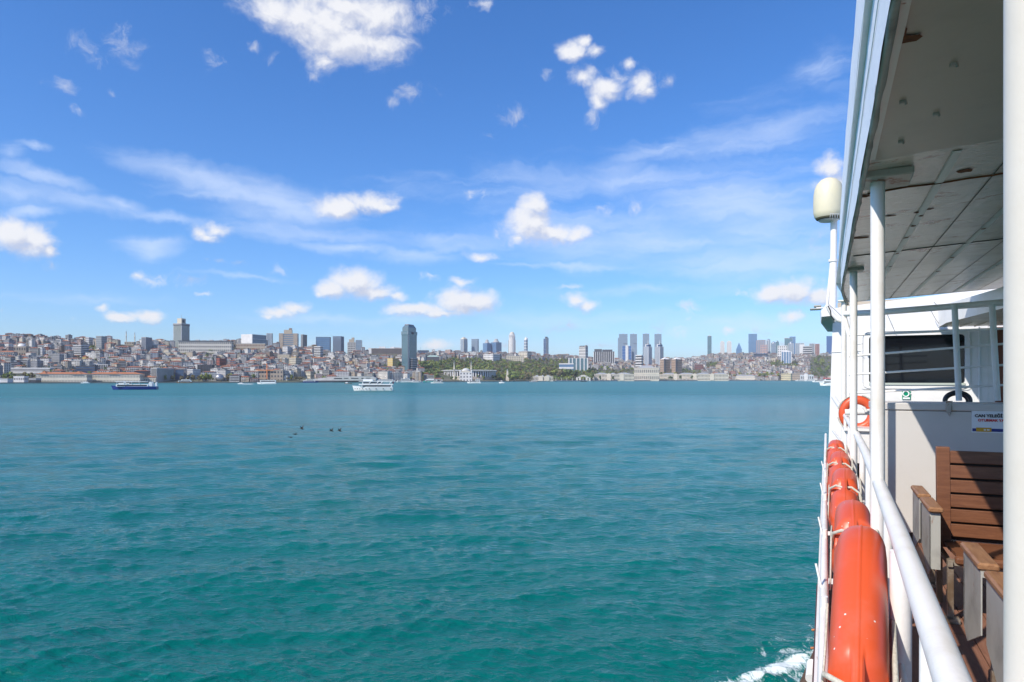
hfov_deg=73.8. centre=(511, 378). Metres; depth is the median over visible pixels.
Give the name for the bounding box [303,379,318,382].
motor yacht
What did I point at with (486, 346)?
twin block
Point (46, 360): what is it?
house
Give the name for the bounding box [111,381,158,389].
passenger boat
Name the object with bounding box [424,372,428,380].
house
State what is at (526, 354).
church like block
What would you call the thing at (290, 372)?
house
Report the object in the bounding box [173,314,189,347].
hotel tower
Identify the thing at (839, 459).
buoyant float
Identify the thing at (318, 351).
apartment block
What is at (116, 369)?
house
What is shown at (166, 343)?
house
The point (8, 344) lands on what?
house
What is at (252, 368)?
house
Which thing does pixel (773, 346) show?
skyline tower
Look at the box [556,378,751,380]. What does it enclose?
palace fence
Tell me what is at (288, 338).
hotel block
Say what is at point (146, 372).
house
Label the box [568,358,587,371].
office block
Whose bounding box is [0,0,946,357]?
sky
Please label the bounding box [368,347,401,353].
slab hotel
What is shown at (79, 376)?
academy hall
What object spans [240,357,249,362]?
house
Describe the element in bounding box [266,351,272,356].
house
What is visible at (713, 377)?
palace wing
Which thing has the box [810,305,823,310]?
floodlight
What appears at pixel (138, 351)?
house
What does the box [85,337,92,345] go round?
apartment block
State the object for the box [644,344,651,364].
skyscraper
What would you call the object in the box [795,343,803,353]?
skyline tower
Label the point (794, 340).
skyline tower
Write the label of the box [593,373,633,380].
palace wing
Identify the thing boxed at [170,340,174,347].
house
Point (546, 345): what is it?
split tower
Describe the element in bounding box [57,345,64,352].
house
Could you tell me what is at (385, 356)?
house
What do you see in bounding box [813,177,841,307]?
satellite dome
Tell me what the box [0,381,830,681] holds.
water
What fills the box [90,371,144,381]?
academy hall
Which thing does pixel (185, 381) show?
motor yacht
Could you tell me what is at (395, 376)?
house
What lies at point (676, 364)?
tan hotel
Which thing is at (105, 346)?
house
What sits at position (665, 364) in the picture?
tan hotel
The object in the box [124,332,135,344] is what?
ridge mosque
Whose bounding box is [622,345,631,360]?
office tower
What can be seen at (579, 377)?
palace gate
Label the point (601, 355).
hotel block
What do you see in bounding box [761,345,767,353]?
skyline tower
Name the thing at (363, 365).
house
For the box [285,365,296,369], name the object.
house
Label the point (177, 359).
house
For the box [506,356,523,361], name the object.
apartment block
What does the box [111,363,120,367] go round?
house
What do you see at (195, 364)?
house
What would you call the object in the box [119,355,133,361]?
house
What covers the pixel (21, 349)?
hillside mosque
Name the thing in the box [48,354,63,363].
house
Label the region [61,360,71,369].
house
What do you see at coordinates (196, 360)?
house
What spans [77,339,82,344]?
house
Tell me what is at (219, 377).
mosaic sphere
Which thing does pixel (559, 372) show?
tree
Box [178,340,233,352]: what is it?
long apartment block
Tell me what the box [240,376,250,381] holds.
house
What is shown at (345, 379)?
ship
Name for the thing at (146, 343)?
glass office
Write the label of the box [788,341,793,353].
skyline tower
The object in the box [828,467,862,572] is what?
buoyant float
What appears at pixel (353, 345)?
terraced tower
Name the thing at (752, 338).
skyline tower
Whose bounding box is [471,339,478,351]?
office tower
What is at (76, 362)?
house
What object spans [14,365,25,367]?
house
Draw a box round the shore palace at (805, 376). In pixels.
[800,373,813,379]
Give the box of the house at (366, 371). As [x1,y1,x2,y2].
[360,369,372,375]
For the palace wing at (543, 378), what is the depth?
2038.34 m
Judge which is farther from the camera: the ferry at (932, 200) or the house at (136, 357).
the house at (136, 357)
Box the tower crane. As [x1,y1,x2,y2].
[260,363,273,379]
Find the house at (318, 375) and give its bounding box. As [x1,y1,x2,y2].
[315,373,322,377]
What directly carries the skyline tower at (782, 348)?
on the hills
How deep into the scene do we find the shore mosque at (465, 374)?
1741.77 m
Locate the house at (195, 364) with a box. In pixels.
[193,363,204,368]
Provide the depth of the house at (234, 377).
1303.32 m
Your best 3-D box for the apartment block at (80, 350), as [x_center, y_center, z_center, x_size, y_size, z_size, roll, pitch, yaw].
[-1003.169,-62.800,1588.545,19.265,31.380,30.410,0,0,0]
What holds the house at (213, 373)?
on the hills
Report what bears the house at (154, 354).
on the hills
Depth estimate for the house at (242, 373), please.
1331.90 m
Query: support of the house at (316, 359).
on the hills
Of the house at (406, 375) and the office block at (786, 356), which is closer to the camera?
the house at (406, 375)
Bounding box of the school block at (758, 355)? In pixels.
[753,353,767,356]
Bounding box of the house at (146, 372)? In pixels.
[134,370,149,375]
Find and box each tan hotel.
[660,357,669,373]
[672,357,681,373]
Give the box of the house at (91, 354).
[85,351,94,358]
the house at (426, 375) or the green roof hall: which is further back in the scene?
the green roof hall
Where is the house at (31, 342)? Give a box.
[29,339,34,346]
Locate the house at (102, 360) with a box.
[99,357,105,363]
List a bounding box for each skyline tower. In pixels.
[707,335,711,354]
[720,341,724,353]
[727,341,731,353]
[748,334,756,352]
[756,340,765,353]
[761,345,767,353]
[766,339,770,353]
[771,341,775,352]
[778,345,787,356]
[784,338,792,345]
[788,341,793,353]
[789,337,795,353]
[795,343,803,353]
[799,344,804,352]
[803,346,811,355]
[809,344,814,352]
[815,344,819,355]
[826,336,831,354]
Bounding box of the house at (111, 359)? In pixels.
[98,357,115,360]
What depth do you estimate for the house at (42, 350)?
1538.25 m
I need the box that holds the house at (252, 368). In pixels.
[249,366,257,370]
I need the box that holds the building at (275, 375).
[258,370,284,379]
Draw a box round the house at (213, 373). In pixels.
[202,371,216,380]
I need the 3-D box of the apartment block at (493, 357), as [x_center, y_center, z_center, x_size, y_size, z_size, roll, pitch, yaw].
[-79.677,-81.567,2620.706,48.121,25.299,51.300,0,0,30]
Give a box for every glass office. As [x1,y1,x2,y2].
[141,337,151,350]
[175,369,186,379]
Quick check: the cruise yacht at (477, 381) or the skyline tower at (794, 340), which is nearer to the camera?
the cruise yacht at (477, 381)
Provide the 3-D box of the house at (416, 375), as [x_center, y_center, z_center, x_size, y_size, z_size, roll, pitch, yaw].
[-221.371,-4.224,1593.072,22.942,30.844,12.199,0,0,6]
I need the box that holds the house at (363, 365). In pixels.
[358,363,369,367]
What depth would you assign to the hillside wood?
2286.25 m
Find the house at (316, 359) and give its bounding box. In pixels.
[313,357,324,362]
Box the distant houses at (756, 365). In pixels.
[0,333,831,380]
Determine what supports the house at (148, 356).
on the hills
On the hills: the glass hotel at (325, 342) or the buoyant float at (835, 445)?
the glass hotel at (325, 342)
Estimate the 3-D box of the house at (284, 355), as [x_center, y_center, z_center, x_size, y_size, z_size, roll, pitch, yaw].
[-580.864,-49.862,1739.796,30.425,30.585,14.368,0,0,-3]
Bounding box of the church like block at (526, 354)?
[518,351,530,358]
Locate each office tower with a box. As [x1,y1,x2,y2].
[266,333,272,345]
[301,334,306,346]
[460,337,467,351]
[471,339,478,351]
[524,337,527,350]
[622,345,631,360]
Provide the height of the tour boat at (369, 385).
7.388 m
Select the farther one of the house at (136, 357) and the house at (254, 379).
the house at (136, 357)
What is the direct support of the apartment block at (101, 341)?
on the hills
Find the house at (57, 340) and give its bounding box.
[50,339,63,342]
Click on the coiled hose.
(966, 396)
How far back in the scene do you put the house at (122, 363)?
1366.45 m
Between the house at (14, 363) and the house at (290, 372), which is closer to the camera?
the house at (14, 363)
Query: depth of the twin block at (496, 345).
4396.54 m
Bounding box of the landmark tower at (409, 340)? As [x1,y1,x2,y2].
[401,324,416,369]
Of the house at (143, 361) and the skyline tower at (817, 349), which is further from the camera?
the skyline tower at (817, 349)
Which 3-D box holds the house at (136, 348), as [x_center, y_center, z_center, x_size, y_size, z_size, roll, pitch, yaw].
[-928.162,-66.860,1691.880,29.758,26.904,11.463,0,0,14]
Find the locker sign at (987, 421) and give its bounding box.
[972,411,1002,432]
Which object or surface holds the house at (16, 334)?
on the hills
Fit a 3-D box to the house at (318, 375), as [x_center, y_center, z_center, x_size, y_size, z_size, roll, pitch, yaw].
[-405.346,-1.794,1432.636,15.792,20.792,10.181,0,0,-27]
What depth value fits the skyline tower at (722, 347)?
4899.75 m
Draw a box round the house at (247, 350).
[243,348,250,353]
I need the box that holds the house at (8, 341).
[3,339,13,343]
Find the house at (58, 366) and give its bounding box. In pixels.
[50,364,62,369]
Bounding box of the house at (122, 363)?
[118,359,125,367]
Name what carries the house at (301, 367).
on the hills
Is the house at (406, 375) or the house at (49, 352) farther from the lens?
the house at (406, 375)
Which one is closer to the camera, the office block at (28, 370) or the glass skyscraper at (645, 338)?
the office block at (28, 370)
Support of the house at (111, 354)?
on the hills
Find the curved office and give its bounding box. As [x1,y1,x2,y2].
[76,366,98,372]
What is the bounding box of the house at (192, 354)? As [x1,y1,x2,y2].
[188,351,195,356]
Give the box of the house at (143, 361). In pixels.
[138,359,147,364]
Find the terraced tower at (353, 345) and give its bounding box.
[347,338,361,352]
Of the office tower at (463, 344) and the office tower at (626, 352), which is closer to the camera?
the office tower at (626, 352)
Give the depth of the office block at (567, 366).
2599.62 m
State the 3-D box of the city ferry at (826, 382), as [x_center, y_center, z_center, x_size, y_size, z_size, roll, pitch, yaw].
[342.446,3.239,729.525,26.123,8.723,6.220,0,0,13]
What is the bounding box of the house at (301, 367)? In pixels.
[298,365,303,375]
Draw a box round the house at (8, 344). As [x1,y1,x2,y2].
[4,342,13,346]
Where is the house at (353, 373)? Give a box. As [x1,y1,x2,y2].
[350,371,356,375]
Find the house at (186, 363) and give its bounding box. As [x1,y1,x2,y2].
[183,361,192,365]
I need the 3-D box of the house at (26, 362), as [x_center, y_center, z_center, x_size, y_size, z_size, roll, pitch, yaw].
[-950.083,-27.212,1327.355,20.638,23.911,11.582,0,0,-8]
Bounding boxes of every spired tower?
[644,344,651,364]
[655,340,663,364]
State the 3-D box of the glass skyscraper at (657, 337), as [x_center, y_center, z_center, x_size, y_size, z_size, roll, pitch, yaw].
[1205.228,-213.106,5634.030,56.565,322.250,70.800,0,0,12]
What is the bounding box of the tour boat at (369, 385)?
[353,379,393,390]
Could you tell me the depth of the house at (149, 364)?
1361.82 m
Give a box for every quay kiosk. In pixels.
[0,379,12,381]
[29,378,40,381]
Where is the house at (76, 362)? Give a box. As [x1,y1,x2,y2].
[69,359,82,369]
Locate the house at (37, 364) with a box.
[31,360,43,367]
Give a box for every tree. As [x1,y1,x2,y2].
[556,370,563,375]
[561,369,568,375]
[567,369,572,376]
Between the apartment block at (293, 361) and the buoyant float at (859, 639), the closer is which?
the buoyant float at (859, 639)
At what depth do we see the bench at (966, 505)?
4.82 m
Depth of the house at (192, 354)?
1653.72 m
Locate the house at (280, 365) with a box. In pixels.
[272,362,286,368]
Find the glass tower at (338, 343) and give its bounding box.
[333,336,343,352]
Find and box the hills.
[0,344,830,382]
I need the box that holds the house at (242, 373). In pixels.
[231,371,246,375]
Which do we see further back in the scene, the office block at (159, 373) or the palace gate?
the palace gate
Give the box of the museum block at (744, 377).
[736,375,754,379]
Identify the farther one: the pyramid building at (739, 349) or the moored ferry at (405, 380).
the pyramid building at (739, 349)
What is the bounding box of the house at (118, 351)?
[108,349,122,354]
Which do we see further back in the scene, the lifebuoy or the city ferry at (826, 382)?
the city ferry at (826, 382)
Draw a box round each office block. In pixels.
[11,368,53,373]
[94,364,109,369]
[151,368,173,381]
[187,369,200,378]
[559,363,573,370]
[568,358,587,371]
[781,351,791,363]
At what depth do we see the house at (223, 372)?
1322.28 m
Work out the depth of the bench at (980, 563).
3.11 m
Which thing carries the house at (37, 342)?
on the hills
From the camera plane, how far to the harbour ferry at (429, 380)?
1513.29 m
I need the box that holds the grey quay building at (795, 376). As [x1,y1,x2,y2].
[792,373,799,379]
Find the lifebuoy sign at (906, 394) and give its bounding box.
[902,391,910,398]
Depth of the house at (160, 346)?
1782.65 m
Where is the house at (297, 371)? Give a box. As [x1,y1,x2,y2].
[291,367,300,376]
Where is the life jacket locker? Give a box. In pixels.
[869,401,1002,542]
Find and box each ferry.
[257,380,276,383]
[378,379,396,381]
[397,378,413,381]
[423,379,436,381]
[800,0,1023,681]
[819,378,830,385]
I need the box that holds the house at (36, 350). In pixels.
[29,347,39,354]
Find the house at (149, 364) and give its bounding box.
[147,362,155,366]
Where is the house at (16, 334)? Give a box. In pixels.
[9,333,23,338]
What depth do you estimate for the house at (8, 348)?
1488.87 m
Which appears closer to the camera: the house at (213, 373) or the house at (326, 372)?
the house at (213, 373)
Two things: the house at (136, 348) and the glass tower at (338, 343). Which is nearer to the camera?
the house at (136, 348)
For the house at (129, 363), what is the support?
on the hills
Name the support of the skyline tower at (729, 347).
on the hills
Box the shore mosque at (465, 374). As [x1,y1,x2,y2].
[451,362,471,380]
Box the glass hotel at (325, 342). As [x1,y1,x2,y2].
[316,337,330,352]
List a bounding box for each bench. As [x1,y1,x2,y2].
[911,446,1002,624]
[960,542,1002,681]
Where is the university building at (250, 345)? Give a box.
[236,343,266,348]
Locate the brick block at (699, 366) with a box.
[695,364,703,369]
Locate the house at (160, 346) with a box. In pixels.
[158,345,169,348]
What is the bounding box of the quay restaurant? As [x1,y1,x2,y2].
[13,376,28,381]
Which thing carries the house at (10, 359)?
on the hills
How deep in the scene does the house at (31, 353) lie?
1464.03 m
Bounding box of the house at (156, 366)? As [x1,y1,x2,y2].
[150,365,164,367]
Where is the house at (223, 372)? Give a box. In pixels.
[218,369,230,379]
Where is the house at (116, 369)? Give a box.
[111,368,120,371]
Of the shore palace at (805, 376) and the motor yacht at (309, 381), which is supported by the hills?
the shore palace at (805, 376)
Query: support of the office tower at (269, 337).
on the hills
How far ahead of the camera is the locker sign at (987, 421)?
6.40 m
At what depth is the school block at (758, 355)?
4000.94 m
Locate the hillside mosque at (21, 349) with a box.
[13,338,30,354]
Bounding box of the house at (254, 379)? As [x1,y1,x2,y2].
[250,378,259,381]
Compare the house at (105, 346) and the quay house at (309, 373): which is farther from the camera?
the house at (105, 346)
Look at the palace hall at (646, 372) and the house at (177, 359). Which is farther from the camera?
the palace hall at (646, 372)
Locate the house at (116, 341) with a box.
[112,339,118,345]
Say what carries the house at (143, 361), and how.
on the hills
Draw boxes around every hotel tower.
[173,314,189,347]
[579,345,587,357]
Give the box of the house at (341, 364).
[339,361,344,367]
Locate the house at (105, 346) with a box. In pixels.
[104,342,115,349]
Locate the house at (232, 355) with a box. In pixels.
[229,353,236,357]
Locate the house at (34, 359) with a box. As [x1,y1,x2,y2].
[28,357,38,367]
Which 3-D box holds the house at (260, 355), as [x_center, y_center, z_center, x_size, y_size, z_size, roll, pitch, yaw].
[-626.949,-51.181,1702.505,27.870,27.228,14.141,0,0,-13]
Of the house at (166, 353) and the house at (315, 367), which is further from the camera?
the house at (166, 353)
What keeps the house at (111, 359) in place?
on the hills
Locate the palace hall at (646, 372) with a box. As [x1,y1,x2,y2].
[634,365,658,380]
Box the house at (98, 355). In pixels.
[95,353,102,358]
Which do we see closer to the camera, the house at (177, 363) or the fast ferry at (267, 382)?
the fast ferry at (267, 382)
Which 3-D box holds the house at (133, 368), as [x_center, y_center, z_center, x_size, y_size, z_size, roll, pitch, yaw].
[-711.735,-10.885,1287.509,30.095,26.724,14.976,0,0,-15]
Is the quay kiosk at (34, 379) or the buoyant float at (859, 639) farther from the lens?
the quay kiosk at (34, 379)
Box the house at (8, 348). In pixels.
[4,346,13,350]
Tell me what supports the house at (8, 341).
on the hills
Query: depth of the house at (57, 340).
1701.85 m
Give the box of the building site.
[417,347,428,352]
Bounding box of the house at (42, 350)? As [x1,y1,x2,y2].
[40,348,45,355]
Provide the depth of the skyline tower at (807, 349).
4299.68 m
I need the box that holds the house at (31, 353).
[25,352,35,355]
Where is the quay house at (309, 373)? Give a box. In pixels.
[305,369,313,378]
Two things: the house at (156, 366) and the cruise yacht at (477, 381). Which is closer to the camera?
the cruise yacht at (477, 381)
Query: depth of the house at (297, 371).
1439.20 m
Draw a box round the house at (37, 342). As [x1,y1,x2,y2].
[35,339,39,346]
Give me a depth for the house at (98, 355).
1496.64 m
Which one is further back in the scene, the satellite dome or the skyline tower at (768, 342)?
the skyline tower at (768, 342)
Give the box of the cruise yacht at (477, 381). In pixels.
[467,379,480,382]
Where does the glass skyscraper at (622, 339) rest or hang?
on the hills
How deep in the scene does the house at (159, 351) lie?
1628.22 m
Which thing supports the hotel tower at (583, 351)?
on the hills
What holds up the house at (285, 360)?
on the hills
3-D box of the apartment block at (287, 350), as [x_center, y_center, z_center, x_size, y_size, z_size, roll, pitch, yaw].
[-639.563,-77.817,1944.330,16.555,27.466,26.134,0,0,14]
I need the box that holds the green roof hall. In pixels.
[427,355,438,360]
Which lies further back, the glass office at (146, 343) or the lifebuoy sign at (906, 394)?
the glass office at (146, 343)
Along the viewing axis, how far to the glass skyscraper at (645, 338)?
5600.77 m
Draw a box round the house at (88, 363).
[82,361,93,365]
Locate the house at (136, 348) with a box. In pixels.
[131,347,143,350]
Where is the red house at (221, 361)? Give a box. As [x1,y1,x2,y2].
[216,358,226,365]
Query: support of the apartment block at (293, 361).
on the hills
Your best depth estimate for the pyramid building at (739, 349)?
4804.09 m
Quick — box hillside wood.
[0,345,830,379]
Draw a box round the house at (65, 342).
[62,340,70,344]
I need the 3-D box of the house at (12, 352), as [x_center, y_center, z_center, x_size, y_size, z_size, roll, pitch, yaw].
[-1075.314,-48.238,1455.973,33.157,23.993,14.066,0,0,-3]
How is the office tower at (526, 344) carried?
on the hills
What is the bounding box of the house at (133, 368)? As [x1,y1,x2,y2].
[126,366,143,371]
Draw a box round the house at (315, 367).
[312,364,320,372]
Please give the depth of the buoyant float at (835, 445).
7.26 m
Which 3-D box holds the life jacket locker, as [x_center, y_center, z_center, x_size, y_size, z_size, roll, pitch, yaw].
[4.431,0.904,6.735,1.586,1.392,0.680,0,0,25]
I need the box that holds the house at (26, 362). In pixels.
[16,359,29,367]
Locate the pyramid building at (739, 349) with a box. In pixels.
[736,344,741,354]
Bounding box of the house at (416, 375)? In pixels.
[412,371,421,380]
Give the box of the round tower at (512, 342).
[509,332,514,352]
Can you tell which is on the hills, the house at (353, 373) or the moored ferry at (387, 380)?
the house at (353, 373)
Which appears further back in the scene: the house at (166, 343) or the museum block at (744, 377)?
the museum block at (744, 377)
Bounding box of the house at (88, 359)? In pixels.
[83,358,94,361]
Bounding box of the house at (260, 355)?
[255,353,266,356]
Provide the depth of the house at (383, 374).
1528.72 m
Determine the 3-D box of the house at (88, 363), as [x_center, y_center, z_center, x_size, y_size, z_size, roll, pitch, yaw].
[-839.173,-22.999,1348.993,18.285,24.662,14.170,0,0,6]
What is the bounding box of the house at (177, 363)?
[170,360,182,365]
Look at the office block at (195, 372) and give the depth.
1315.24 m
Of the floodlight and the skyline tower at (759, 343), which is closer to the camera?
the floodlight
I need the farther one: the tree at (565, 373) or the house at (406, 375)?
the tree at (565, 373)
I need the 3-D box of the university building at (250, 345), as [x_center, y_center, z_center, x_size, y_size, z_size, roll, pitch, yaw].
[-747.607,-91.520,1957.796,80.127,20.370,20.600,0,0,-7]
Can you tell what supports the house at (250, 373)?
on the hills
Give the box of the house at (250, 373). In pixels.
[244,371,258,377]
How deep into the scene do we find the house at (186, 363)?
1479.45 m
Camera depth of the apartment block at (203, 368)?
1437.89 m
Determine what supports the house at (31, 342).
on the hills
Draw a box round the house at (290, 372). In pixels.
[288,369,293,377]
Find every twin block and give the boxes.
[483,340,490,351]
[491,339,501,352]
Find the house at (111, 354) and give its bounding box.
[107,353,115,356]
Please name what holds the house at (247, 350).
on the hills
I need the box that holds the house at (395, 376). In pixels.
[390,372,402,380]
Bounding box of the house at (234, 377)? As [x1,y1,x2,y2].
[229,374,240,381]
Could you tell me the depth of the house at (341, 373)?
1431.40 m
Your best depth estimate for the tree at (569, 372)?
2221.25 m
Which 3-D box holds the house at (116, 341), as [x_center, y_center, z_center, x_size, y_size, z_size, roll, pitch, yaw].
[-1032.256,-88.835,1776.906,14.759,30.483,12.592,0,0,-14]
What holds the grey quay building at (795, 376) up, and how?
on the hills
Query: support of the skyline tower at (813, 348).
on the hills
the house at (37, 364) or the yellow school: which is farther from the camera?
the yellow school
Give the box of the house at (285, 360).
[282,358,288,363]
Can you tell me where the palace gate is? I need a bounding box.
[576,375,590,380]
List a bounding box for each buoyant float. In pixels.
[821,525,898,681]
[825,439,846,497]
[826,451,853,526]
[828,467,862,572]
[829,499,878,589]
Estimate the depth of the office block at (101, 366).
1359.35 m
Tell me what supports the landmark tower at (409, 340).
on the hills
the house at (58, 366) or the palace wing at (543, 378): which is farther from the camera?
the palace wing at (543, 378)
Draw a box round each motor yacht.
[177,379,192,382]
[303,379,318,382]
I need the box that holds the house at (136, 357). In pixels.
[130,354,139,360]
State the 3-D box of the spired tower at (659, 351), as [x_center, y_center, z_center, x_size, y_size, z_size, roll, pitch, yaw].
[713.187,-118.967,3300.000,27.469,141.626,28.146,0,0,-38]
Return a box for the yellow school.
[781,373,791,380]
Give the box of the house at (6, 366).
[0,361,10,373]
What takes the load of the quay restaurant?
on the hills
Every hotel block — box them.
[279,328,298,347]
[593,349,614,363]
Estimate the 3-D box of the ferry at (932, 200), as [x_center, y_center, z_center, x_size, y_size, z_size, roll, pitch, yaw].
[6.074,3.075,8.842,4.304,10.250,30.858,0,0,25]
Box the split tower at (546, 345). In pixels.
[543,337,548,353]
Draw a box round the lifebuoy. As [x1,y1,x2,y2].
[837,395,869,426]
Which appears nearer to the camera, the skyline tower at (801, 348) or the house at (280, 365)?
the house at (280, 365)
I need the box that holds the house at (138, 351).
[135,349,142,353]
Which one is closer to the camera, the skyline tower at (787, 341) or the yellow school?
the yellow school
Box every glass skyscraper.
[618,334,627,357]
[630,334,636,359]
[643,333,648,356]
[654,334,661,358]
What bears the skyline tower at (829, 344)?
on the hills
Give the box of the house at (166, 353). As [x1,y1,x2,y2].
[162,352,173,355]
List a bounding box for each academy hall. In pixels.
[36,371,91,381]
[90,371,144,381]
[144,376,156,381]
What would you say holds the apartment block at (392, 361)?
on the hills
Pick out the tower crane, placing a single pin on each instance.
(266, 370)
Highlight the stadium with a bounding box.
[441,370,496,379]
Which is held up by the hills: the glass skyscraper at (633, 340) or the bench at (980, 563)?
the glass skyscraper at (633, 340)
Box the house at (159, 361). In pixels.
[149,360,166,363]
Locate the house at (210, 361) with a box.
[207,358,214,364]
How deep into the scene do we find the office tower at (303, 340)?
2402.54 m
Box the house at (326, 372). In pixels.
[322,370,330,376]
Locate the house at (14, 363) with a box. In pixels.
[11,361,18,367]
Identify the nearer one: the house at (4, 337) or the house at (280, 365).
the house at (280, 365)
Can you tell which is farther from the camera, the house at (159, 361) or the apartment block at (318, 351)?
the apartment block at (318, 351)
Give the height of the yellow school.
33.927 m
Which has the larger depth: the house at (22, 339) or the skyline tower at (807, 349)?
the skyline tower at (807, 349)
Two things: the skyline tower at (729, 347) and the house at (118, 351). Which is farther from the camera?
the skyline tower at (729, 347)
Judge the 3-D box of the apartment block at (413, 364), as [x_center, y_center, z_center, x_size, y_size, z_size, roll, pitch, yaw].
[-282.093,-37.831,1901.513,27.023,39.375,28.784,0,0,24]
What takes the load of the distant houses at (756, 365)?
on the hills
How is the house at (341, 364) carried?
on the hills
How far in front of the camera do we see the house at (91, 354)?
1561.78 m
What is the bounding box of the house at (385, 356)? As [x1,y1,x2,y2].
[379,355,389,357]
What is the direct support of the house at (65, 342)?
on the hills
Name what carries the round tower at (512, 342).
on the hills
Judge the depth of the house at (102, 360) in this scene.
1396.41 m
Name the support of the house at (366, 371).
on the hills
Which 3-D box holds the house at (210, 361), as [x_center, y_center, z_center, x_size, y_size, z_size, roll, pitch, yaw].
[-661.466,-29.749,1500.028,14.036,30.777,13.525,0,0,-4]
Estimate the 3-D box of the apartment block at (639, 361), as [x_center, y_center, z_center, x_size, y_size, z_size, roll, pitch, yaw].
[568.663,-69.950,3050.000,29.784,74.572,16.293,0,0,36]
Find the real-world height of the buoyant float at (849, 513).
0.696 m
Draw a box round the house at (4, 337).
[2,335,10,339]
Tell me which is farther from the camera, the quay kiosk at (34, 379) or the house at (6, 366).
the house at (6, 366)
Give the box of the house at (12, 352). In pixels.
[0,351,17,355]
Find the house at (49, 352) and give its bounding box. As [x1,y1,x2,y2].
[44,350,54,354]
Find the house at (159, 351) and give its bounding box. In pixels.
[149,350,161,353]
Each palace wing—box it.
[533,375,552,380]
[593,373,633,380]
[659,373,728,380]
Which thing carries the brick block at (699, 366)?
on the hills
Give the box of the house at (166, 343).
[162,341,169,345]
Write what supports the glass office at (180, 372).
on the hills
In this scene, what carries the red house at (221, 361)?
on the hills
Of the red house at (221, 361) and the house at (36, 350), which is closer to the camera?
the house at (36, 350)
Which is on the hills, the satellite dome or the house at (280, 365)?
the house at (280, 365)
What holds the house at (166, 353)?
on the hills
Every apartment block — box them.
[73,345,88,356]
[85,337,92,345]
[96,336,106,348]
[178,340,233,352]
[197,365,214,372]
[282,347,291,353]
[289,358,301,364]
[314,346,322,356]
[387,358,398,366]
[410,358,417,369]
[482,354,499,360]
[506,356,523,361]
[635,355,642,366]
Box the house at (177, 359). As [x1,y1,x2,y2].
[169,357,183,361]
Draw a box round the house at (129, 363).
[126,361,133,366]
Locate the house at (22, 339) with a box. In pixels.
[19,337,25,342]
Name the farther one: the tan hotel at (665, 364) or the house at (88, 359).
the tan hotel at (665, 364)
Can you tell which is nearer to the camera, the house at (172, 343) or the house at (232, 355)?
the house at (232, 355)
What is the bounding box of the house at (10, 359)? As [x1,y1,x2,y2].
[4,356,15,362]
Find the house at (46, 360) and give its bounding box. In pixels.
[38,358,51,365]
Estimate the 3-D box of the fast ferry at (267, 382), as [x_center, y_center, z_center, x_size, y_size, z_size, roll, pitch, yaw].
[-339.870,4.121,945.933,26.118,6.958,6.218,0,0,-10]
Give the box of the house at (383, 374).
[378,370,389,378]
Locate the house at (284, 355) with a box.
[277,353,290,358]
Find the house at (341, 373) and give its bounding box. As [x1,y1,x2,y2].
[335,371,348,376]
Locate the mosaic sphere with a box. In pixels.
[215,374,223,380]
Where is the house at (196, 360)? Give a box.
[192,359,200,362]
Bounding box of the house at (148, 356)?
[146,354,151,359]
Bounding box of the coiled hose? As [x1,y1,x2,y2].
[942,390,972,401]
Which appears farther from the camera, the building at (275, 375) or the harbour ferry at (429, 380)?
the harbour ferry at (429, 380)
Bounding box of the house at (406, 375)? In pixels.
[403,372,409,378]
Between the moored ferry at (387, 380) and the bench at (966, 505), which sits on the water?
the moored ferry at (387, 380)
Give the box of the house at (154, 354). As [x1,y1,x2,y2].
[150,352,157,357]

